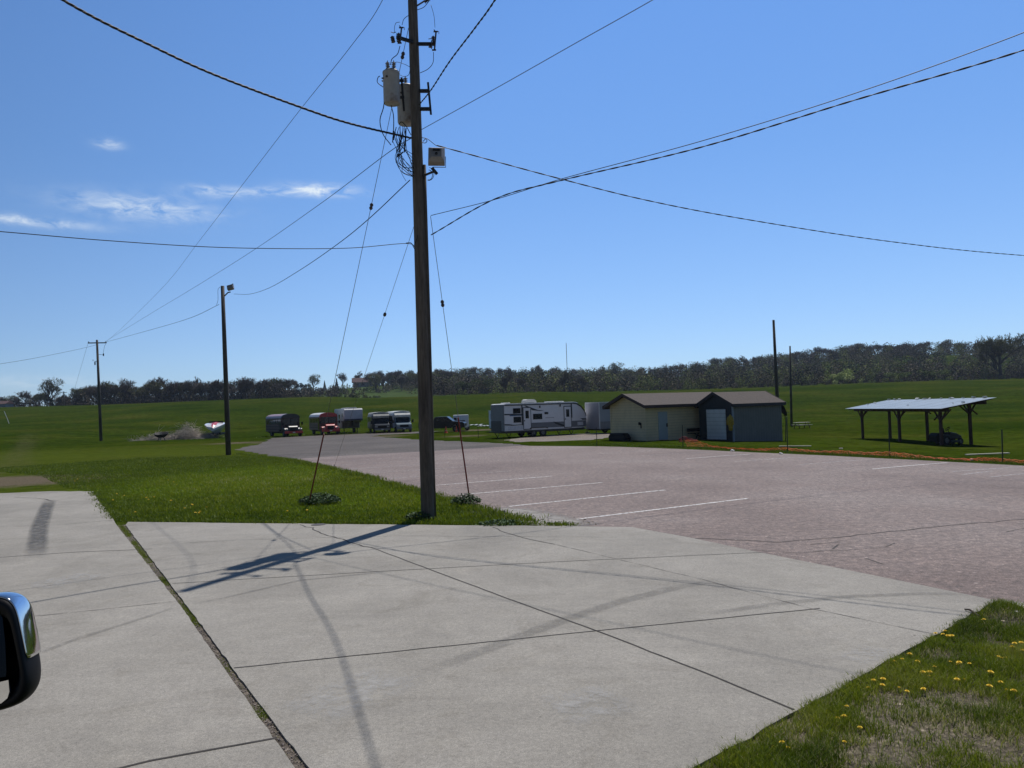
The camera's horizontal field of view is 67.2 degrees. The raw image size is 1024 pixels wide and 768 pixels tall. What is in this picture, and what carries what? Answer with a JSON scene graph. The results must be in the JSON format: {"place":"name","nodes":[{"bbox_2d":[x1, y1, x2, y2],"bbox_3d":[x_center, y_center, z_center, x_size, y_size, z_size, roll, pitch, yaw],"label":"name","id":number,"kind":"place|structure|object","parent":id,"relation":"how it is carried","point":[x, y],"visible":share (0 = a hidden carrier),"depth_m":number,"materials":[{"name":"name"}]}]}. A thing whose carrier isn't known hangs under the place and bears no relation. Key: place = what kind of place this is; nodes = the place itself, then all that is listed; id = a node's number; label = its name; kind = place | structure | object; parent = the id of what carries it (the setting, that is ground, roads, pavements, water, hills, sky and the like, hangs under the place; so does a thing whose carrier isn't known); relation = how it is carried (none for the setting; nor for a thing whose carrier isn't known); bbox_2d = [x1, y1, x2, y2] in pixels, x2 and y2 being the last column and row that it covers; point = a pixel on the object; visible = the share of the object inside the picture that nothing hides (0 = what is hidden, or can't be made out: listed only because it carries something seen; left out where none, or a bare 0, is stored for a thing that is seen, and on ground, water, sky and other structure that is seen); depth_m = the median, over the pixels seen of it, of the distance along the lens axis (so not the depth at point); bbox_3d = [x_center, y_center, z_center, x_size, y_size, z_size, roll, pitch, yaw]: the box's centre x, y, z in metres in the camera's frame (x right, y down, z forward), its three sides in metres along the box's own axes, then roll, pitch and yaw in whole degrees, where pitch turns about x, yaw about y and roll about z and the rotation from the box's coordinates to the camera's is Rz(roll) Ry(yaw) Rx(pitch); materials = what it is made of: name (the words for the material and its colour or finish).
{"place":"outdoors","nodes":[
{"label":"outdoors","id":0,"kind":"place"},
{"bbox_2d":[0,592,40,709],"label":"wing mirror","id":1,"kind":"object","parent":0,"point":[20,662],"visible":1,"depth_m":1.74,"materials":[{"name":"black metal"}]},
{"bbox_2d":[0,491,294,767],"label":"driveway","id":2,"kind":"structure","parent":0,"point":[134,673],"depth_m":8.10,"materials":[{"name":"concrete"}]},
{"bbox_2d":[0,452,559,525],"bbox_3d":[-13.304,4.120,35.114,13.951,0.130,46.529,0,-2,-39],"label":"grass","id":3,"kind":"structure","parent":0,"point":[262,502],"depth_m":26.54,"materials":[{"name":"green plant"}]},
{"bbox_2d":[256,429,442,437],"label":"grass","id":4,"kind":"structure","parent":0,"point":[346,433],"depth_m":103.10,"materials":[{"name":"green plant"}]},
{"bbox_2d":[235,431,526,458],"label":"gravel yard","id":5,"kind":"structure","parent":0,"point":[309,446],"depth_m":62.40,"materials":[{"name":"grey gravel"}]},
{"bbox_2d":[0,353,1023,718],"bbox_3d":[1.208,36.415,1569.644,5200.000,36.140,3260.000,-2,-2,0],"label":"ground","id":6,"kind":"structure","parent":0,"point":[44,435],"depth_m":122.58,"materials":[{"name":"green plant"}]},
{"bbox_2d":[0,401,14,406],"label":"house","id":7,"kind":"structure","parent":6,"relation":"on","point":[6,403],"depth_m":343.82,"materials":[{"name":"grey"}]},
{"bbox_2d":[15,391,32,405],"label":"bare tree","id":8,"kind":"object","parent":6,"relation":"on","point":[28,397],"visible":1,"depth_m":350.99,"materials":[{"name":"grey plant"}]},
{"bbox_2d":[31,392,46,405],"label":"bare tree","id":9,"kind":"object","parent":6,"relation":"on","point":[40,397],"visible":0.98,"depth_m":364.25,"materials":[{"name":"grey plant"}]},
{"bbox_2d":[37,378,65,402],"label":"deciduous tree","id":10,"kind":"object","parent":6,"relation":"on","point":[47,383],"visible":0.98,"depth_m":371.92,"materials":[{"name":"green plant"}]},
{"bbox_2d":[82,386,97,404],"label":"bare tree","id":11,"kind":"object","parent":6,"relation":"on","point":[89,393],"visible":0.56,"depth_m":350.26,"materials":[{"name":"grey plant"}]},
{"bbox_2d":[76,340,106,440],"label":"crossarm pole","id":12,"kind":"object","parent":6,"relation":"on","point":[99,399],"visible":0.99,"depth_m":110.00,"materials":[{"name":"brown wood"}]},
{"bbox_2d":[89,384,109,404],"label":"bare tree","id":13,"kind":"object","parent":6,"relation":"on","point":[92,389],"visible":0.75,"depth_m":338.82,"materials":[{"name":"grey plant"}]},
{"bbox_2d":[85,491,129,519],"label":"grass","id":14,"kind":"structure","parent":6,"relation":"on","point":[105,506],"depth_m":23.48,"materials":[{"name":"green plant"}]},
{"bbox_2d":[100,381,123,401],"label":"bare tree","id":15,"kind":"object","parent":6,"relation":"on","point":[106,383],"visible":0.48,"depth_m":341.67,"materials":[{"name":"grey plant"}]},
{"bbox_2d":[105,385,123,403],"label":"bare tree","id":16,"kind":"object","parent":6,"relation":"on","point":[114,391],"visible":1,"depth_m":337.79,"materials":[{"name":"grey plant"}]},
{"bbox_2d":[119,379,136,400],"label":"bare tree","id":17,"kind":"object","parent":6,"relation":"on","point":[127,385],"visible":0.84,"depth_m":348.95,"materials":[{"name":"grey plant"}]},
{"bbox_2d":[125,434,167,440],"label":"brush pile","id":18,"kind":"object","parent":6,"relation":"on","point":[143,438],"visible":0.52,"depth_m":104.36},
{"bbox_2d":[140,381,162,398],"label":"bare tree","id":19,"kind":"object","parent":6,"relation":"on","point":[144,385],"visible":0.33,"depth_m":347.91,"materials":[{"name":"grey plant"}]},
{"bbox_2d":[144,376,168,388],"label":"bare tree","id":20,"kind":"object","parent":6,"relation":"on","point":[160,380],"visible":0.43,"depth_m":351.83,"materials":[{"name":"grey plant"}]},
{"bbox_2d":[148,381,165,399],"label":"bare tree","id":21,"kind":"object","parent":6,"relation":"on","point":[155,389],"visible":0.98,"depth_m":344.23,"materials":[{"name":"green plant"}]},
{"bbox_2d":[154,432,168,440],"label":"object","id":22,"kind":"object","parent":6,"relation":"on","point":[160,435],"visible":0.98,"depth_m":98.27,"materials":[{"name":"plastic"}]},
{"bbox_2d":[162,381,180,397],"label":"bare tree","id":23,"kind":"object","parent":6,"relation":"on","point":[170,387],"visible":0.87,"depth_m":344.97,"materials":[{"name":"grey plant"}]},
{"bbox_2d":[176,380,191,401],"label":"bare tree","id":24,"kind":"object","parent":6,"relation":"on","point":[183,390],"visible":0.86,"depth_m":340.71,"materials":[{"name":"grey plant"}]},
{"bbox_2d":[148,420,224,439],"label":"brush pile","id":25,"kind":"object","parent":6,"relation":"on","point":[186,434],"visible":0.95,"depth_m":103.88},
{"bbox_2d":[180,380,195,400],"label":"bare tree","id":26,"kind":"object","parent":6,"relation":"on","point":[189,386],"visible":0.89,"depth_m":339.34,"materials":[{"name":"grey plant"}]},
{"bbox_2d":[190,382,212,395],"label":"bare tree","id":27,"kind":"object","parent":6,"relation":"on","point":[198,387],"visible":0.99,"depth_m":340.05,"materials":[{"name":"grey plant"}]},
{"bbox_2d":[205,421,224,434],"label":"motor boat","id":28,"kind":"object","parent":6,"relation":"on","point":[216,427],"visible":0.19,"depth_m":104.54,"materials":[{"name":"white plastic"}]},
{"bbox_2d":[212,379,234,397],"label":"bare tree","id":29,"kind":"object","parent":6,"relation":"on","point":[216,383],"visible":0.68,"depth_m":344.79,"materials":[{"name":"grey plant"}]},
{"bbox_2d":[216,284,233,454],"bbox_3d":[-20.277,-0.908,54.907,1.334,12.527,0.461,-2,-2,15],"label":"lamp pole","id":30,"kind":"object","parent":6,"relation":"on","point":[230,287],"visible":0.95,"depth_m":54.86,"materials":[{"name":"brown wood"}]},
{"bbox_2d":[235,376,255,394],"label":"bare tree","id":31,"kind":"object","parent":6,"relation":"on","point":[243,383],"visible":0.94,"depth_m":351.02,"materials":[{"name":"grey plant"}]},
{"bbox_2d":[253,379,271,398],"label":"bare tree","id":32,"kind":"object","parent":6,"relation":"on","point":[262,384],"visible":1,"depth_m":339.45,"materials":[{"name":"grey plant"}]},
{"bbox_2d":[270,377,286,391],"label":"bare tree","id":33,"kind":"object","parent":6,"relation":"on","point":[274,380],"visible":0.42,"depth_m":357.21,"materials":[{"name":"grey plant"}]},
{"bbox_2d":[266,414,302,436],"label":"school bus","id":34,"kind":"object","parent":6,"relation":"on","point":[285,425],"visible":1,"depth_m":99.06,"materials":[{"name":"grey metal"}]},
{"bbox_2d":[307,374,320,387],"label":"bare tree","id":35,"kind":"object","parent":6,"relation":"on","point":[311,381],"visible":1,"depth_m":564.95,"materials":[{"name":"grey plant"}]},
{"bbox_2d":[297,492,340,504],"bbox_3d":[-5.645,3.348,22.621,1.307,0.361,0.947,-2,-2,0],"label":"weed clump","id":36,"kind":"object","parent":6,"relation":"on","point":[317,498],"visible":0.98,"depth_m":22.50,"materials":[{"name":"green plant"}]},
{"bbox_2d":[309,412,339,434],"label":"school bus","id":37,"kind":"object","parent":6,"relation":"on","point":[317,421],"visible":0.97,"depth_m":102.01,"materials":[{"name":"red metal"}]},
{"bbox_2d":[334,407,362,432],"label":"fifth wheel trailer","id":38,"kind":"object","parent":6,"relation":"on","point":[344,415],"visible":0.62,"depth_m":105.03,"materials":[{"name":"white paint"}]},
{"bbox_2d":[120,517,579,526],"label":"grass","id":39,"kind":"structure","parent":6,"relation":"on","point":[394,522],"depth_m":18.56,"materials":[{"name":"green plant"}]},
{"bbox_2d":[352,378,378,387],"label":"farm house","id":40,"kind":"structure","parent":6,"relation":"on","point":[358,381],"depth_m":555.23,"materials":[{"name":"brown"}]},
{"bbox_2d":[367,373,381,391],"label":"bare tree","id":41,"kind":"object","parent":6,"relation":"on","point":[376,379],"visible":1,"depth_m":453.64,"materials":[{"name":"grey plant"}]},
{"bbox_2d":[367,412,391,432],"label":"shuttle bus","id":42,"kind":"object","parent":6,"relation":"on","point":[378,421],"visible":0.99,"depth_m":101.87,"materials":[{"name":"white metal"}]},
{"bbox_2d":[388,411,413,432],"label":"shuttle bus","id":43,"kind":"object","parent":6,"relation":"on","point":[400,420],"visible":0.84,"depth_m":101.82,"materials":[{"name":"white metal"}]},
{"bbox_2d":[396,375,407,390],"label":"bare tree","id":44,"kind":"object","parent":6,"relation":"on","point":[401,379],"visible":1,"depth_m":462.72,"materials":[{"name":"grey plant"}]},
{"bbox_2d":[377,0,445,518],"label":"utility pole","id":45,"kind":"object","parent":6,"relation":"on","point":[404,98],"visible":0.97,"depth_m":18.86,"materials":[{"name":"brown wood"}]},
{"bbox_2d":[0,231,413,248],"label":"overhead wire","id":46,"kind":"object","parent":45,"relation":"attached to","point":[202,246],"visible":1,"depth_m":15.53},
{"bbox_2d":[61,0,410,138],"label":"overhead wire","id":47,"kind":"object","parent":45,"relation":"attached to","point":[180,59],"visible":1,"depth_m":15.53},
{"bbox_2d":[106,0,382,341],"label":"overhead wire","id":48,"kind":"object","parent":45,"relation":"attached to","point":[283,131],"visible":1,"depth_m":28.14,"materials":[{"name":"metal"}]},
{"bbox_2d":[108,139,409,339],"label":"overhead wire","id":49,"kind":"object","parent":45,"relation":"attached to","point":[299,218],"visible":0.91,"depth_m":32.10,"materials":[{"name":"metal"}]},
{"bbox_2d":[242,180,409,294],"bbox_3d":[-11.166,-5.508,36.884,0.463,3.536,39.560,-1,-2,-25],"label":"overhead wire","id":50,"kind":"object","parent":45,"relation":"attached to","point":[344,238],"visible":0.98,"depth_m":23.00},
{"bbox_2d":[308,28,408,504],"bbox_3d":[-4.242,-2.584,20.742,0.100,12.190,5.398,0,-3,-45],"label":"guy wire","id":51,"kind":"object","parent":45,"relation":"attached to","point":[402,57],"visible":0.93,"depth_m":20.91,"materials":[{"name":"metal"}]},
{"bbox_2d":[334,227,413,466],"bbox_3d":[-5.621,0.096,28.750,0.100,7.447,20.849,-1,-2,-19],"label":"guy wire","id":52,"kind":"object","parent":45,"relation":"attached to","point":[384,314],"visible":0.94,"depth_m":23.81,"materials":[{"name":"metal"}]},
{"bbox_2d":[419,0,495,104],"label":"overhead wire","id":53,"kind":"object","parent":45,"relation":"attached to","point":[478,23],"visible":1,"depth_m":15.28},
{"bbox_2d":[421,0,651,129],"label":"overhead wire","id":54,"kind":"object","parent":45,"relation":"attached to","point":[541,62],"visible":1,"depth_m":16.29,"materials":[{"name":"metal"}]},
{"bbox_2d":[431,49,1023,234],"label":"overhead wire","id":55,"kind":"object","parent":45,"relation":"attached to","point":[747,133],"visible":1,"depth_m":14.28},
{"bbox_2d":[431,32,1023,215],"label":"overhead wire","id":56,"kind":"object","parent":45,"relation":"attached to","point":[759,123],"visible":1,"depth_m":14.41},
{"bbox_2d":[437,145,1023,255],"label":"overhead wire","id":57,"kind":"object","parent":45,"relation":"attached to","point":[703,211],"visible":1,"depth_m":22.49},
{"bbox_2d":[404,511,432,519],"bbox_3d":[-2.249,3.172,18.589,0.725,0.225,0.540,-2,-2,0],"label":"weed clump","id":58,"kind":"object","parent":6,"relation":"on","point":[418,515],"visible":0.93,"depth_m":18.51,"materials":[{"name":"green plant"}]},
{"bbox_2d":[418,416,467,431],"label":"pickup truck","id":59,"kind":"object","parent":6,"relation":"on","point":[446,422],"visible":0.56,"depth_m":95.20,"materials":[{"name":"black metal"}]},
{"bbox_2d":[435,370,455,379],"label":"bare tree","id":60,"kind":"object","parent":6,"relation":"on","point":[446,372],"visible":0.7,"depth_m":488.06,"materials":[{"name":"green plant"}]},
{"bbox_2d":[430,216,470,502],"bbox_3d":[-1.588,-0.358,20.222,0.100,7.532,2.728,-2,-2,13],"label":"guy wire","id":61,"kind":"object","parent":6,"relation":"attached to","point":[442,303],"visible":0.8,"depth_m":20.59,"materials":[{"name":"metal"}]},
{"bbox_2d":[453,415,469,429],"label":"ramp trailer","id":62,"kind":"object","parent":6,"relation":"on","point":[464,418],"visible":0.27,"depth_m":99.94,"materials":[{"name":"metal"}]},
{"bbox_2d":[455,381,472,390],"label":"green bush","id":63,"kind":"object","parent":6,"relation":"on","point":[462,383],"visible":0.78,"depth_m":336.64,"materials":[{"name":"green plant"}]},
{"bbox_2d":[451,493,480,504],"bbox_3d":[-1.272,3.162,21.218,0.886,0.351,0.657,-2,-2,0],"label":"weed clump","id":64,"kind":"object","parent":6,"relation":"on","point":[459,498],"visible":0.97,"depth_m":21.12,"materials":[{"name":"green plant"}]},
{"bbox_2d":[471,378,493,393],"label":"green tree","id":65,"kind":"object","parent":6,"relation":"on","point":[490,382],"visible":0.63,"depth_m":337.70,"materials":[{"name":"green plant"}]},
{"bbox_2d":[475,518,522,525],"bbox_3d":[-0.274,3.121,17.343,1.144,0.158,0.796,-2,-2,0],"label":"weed clump","id":66,"kind":"object","parent":6,"relation":"on","point":[497,522],"visible":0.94,"depth_m":17.24,"materials":[{"name":"green plant"}]},
{"bbox_2d":[498,372,513,392],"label":"bare tree","id":67,"kind":"object","parent":6,"relation":"on","point":[504,380],"visible":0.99,"depth_m":337.43,"materials":[{"name":"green plant"}]},
{"bbox_2d":[14,340,1023,406],"bbox_3d":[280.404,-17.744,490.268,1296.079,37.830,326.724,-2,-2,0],"label":"woodland","id":68,"kind":"object","parent":6,"relation":"on","point":[739,374],"visible":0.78,"depth_m":363.47,"materials":[{"name":"green plant"}]},
{"bbox_2d":[510,433,608,441],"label":"trailer pad","id":69,"kind":"object","parent":6,"relation":"on","point":[570,437],"visible":0.83,"depth_m":65.71,"materials":[{"name":"beige concrete"}]},
{"bbox_2d":[490,399,589,437],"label":"travel trailer","id":70,"kind":"object","parent":69,"relation":"on","point":[531,417],"visible":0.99,"depth_m":70.78,"materials":[{"name":"white metal"}]},
{"bbox_2d":[555,369,572,391],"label":"bare tree","id":71,"kind":"object","parent":6,"relation":"on","point":[561,381],"visible":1,"depth_m":337.61,"materials":[{"name":"plant"}]},
{"bbox_2d":[576,375,588,389],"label":"bare tree","id":72,"kind":"object","parent":6,"relation":"on","point":[582,381],"visible":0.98,"depth_m":337.79,"materials":[{"name":"plant"}]},
{"bbox_2d":[585,402,610,432],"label":"box trailer","id":73,"kind":"object","parent":6,"relation":"on","point":[598,416],"visible":0.52,"depth_m":72.42,"materials":[{"name":"white paint"}]},
{"bbox_2d":[607,361,624,376],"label":"bare tree","id":74,"kind":"object","parent":6,"relation":"on","point":[614,367],"visible":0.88,"depth_m":559.69,"materials":[{"name":"grey plant"}]},
{"bbox_2d":[609,433,630,440],"bbox_3d":[7.955,3.916,56.957,0.560,0.570,2.030,-1,-2,-30],"label":"trough","id":75,"kind":"object","parent":6,"relation":"on","point":[619,437],"visible":0.98,"depth_m":56.51,"materials":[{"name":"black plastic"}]},
{"bbox_2d":[602,391,710,440],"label":"shed","id":76,"kind":"structure","parent":6,"relation":"on","point":[650,416],"depth_m":56.76,"materials":[{"name":"beige"}]},
{"bbox_2d":[658,412,667,439],"bbox_3d":[11.004,3.029,56.019,0.850,2.020,0.140,-1,-2,-30],"label":"door","id":77,"kind":"structure","parent":76,"relation":"in","point":[662,416],"depth_m":56.01,"materials":[{"name":"grey plastic"}]},
{"bbox_2d":[685,440,785,450],"bbox_3d":[12.300,3.495,43.796,1.420,0.514,7.133,-1,-2,-32],"label":"safety netting","id":78,"kind":"object","parent":6,"relation":"on","point":[751,449],"visible":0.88,"depth_m":42.95,"materials":[{"name":"plastic"}]},
{"bbox_2d":[695,391,785,440],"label":"shed","id":79,"kind":"structure","parent":6,"relation":"on","point":[757,415],"depth_m":55.51,"materials":[{"name":"grey metal"}]},
{"bbox_2d":[706,409,726,439],"bbox_3d":[14.713,2.905,55.433,0.052,2.160,1.880,-1,-2,-30],"label":"roller door","id":80,"kind":"structure","parent":79,"relation":"in","point":[716,418],"depth_m":55.39,"materials":[{"name":"white metal"}]},
{"bbox_2d":[726,415,733,430],"bbox_3d":[15.301,2.712,53.944,0.264,1.150,0.660,-1,-2,-30],"label":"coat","id":81,"kind":"object","parent":79,"relation":"hanging from","point":[730,421],"visible":1,"depth_m":53.83,"materials":[{"name":"yellow fabric"}]},
{"bbox_2d":[772,320,778,397],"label":"bare pole","id":82,"kind":"object","parent":6,"relation":"on","point":[775,365],"visible":0.6,"depth_m":73.97,"materials":[{"name":"brown wood"}]},
{"bbox_2d":[781,405,788,440],"bbox_3d":[20.241,2.929,57.311,0.702,3.191,0.722,0,-3,-43],"label":"satellite dish","id":83,"kind":"object","parent":6,"relation":"on","point":[783,410],"visible":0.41,"depth_m":57.19,"materials":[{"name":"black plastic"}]},
{"bbox_2d":[789,346,792,425],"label":"bare pole","id":84,"kind":"object","parent":6,"relation":"on","point":[791,417],"visible":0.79,"depth_m":104.87,"materials":[{"name":"brown wood"}]},
{"bbox_2d":[584,443,1023,464],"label":"grass","id":85,"kind":"structure","parent":6,"relation":"on","point":[845,454],"depth_m":39.02,"materials":[{"name":"green plant"}]},
{"bbox_2d":[819,372,844,383],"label":"pale tree","id":86,"kind":"object","parent":6,"relation":"on","point":[835,381],"visible":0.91,"depth_m":335.59,"materials":[{"name":"green plant"}]},
{"bbox_2d":[789,448,886,454],"bbox_3d":[16.471,3.473,39.356,5.075,0.375,0.932,-3,-2,37],"label":"safety netting","id":87,"kind":"object","parent":6,"relation":"on","point":[791,449],"visible":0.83,"depth_m":39.30,"materials":[{"name":"plastic"}]},
{"bbox_2d":[829,368,863,382],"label":"pale tree","id":88,"kind":"object","parent":6,"relation":"on","point":[847,374],"visible":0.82,"depth_m":337.06,"materials":[{"name":"green plant"}]},
{"bbox_2d":[679,597,1023,767],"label":"grass","id":89,"kind":"structure","parent":6,"relation":"on","point":[900,671],"depth_m":6.28,"materials":[{"name":"green plant"}]},
{"bbox_2d":[846,396,996,444],"bbox_3d":[30.690,2.809,58.957,3.860,3.460,14.900,-2,-2,0],"label":"shelter","id":90,"kind":"object","parent":6,"relation":"on","point":[929,405],"visible":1,"depth_m":57.03,"materials":[{"name":"white paint"}]},
{"bbox_2d":[889,452,1000,461],"bbox_3d":[20.151,3.415,36.049,4.902,0.383,1.369,-3,-2,40],"label":"safety netting","id":91,"kind":"object","parent":6,"relation":"on","point":[911,456],"visible":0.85,"depth_m":35.48,"materials":[{"name":"plastic"}]},
{"bbox_2d":[929,427,963,444],"bbox_3d":[30.355,3.624,53.860,2.032,1.236,1.155,-2,-2,-8],"label":"riding mower","id":92,"kind":"object","parent":6,"relation":"on","point":[949,437],"visible":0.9,"depth_m":53.56,"materials":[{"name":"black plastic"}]},
{"bbox_2d":[966,333,1023,378],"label":"bare tree","id":93,"kind":"object","parent":6,"relation":"on","point":[995,349],"visible":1,"depth_m":334.05,"materials":[{"name":"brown plant"}]},
{"bbox_2d":[0,0,1023,406],"label":"sky","id":94,"kind":"structure","parent":0,"point":[105,134],"materials":[{"name":"blue"}]},
{"bbox_2d":[125,522,996,767],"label":"driveway","id":95,"kind":"structure","parent":0,"point":[400,646],"depth_m":8.75,"materials":[{"name":"concrete"}]},
{"bbox_2d":[120,525,306,767],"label":"dirt joint","id":96,"kind":"object","parent":95,"relation":"on","point":[242,685],"visible":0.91,"depth_m":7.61,"materials":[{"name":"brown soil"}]},
{"bbox_2d":[117,525,186,608],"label":"grass","id":97,"kind":"structure","parent":96,"relation":"on","point":[125,531],"depth_m":15.08,"materials":[{"name":"green plant"}]},
{"bbox_2d":[181,606,201,627],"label":"grass","id":98,"kind":"structure","parent":96,"relation":"on","point":[192,617],"depth_m":10.03,"materials":[{"name":"green plant"}]},
{"bbox_2d":[252,704,275,718],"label":"grass","id":99,"kind":"structure","parent":96,"relation":"on","point":[262,715],"depth_m":6.72,"materials":[{"name":"green plant"}]},
{"bbox_2d":[296,446,1023,601],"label":"parking lot","id":100,"kind":"structure","parent":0,"point":[958,527],"depth_m":20.51,"materials":[{"name":"grey asphalt"}]},
{"bbox_2d":[494,508,586,525],"bbox_3d":[0.576,3.155,18.213,1.728,0.001,4.644,-1,-2,-32],"label":"sand fan","id":101,"kind":"object","parent":100,"relation":"on","point":[538,515],"visible":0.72,"depth_m":18.22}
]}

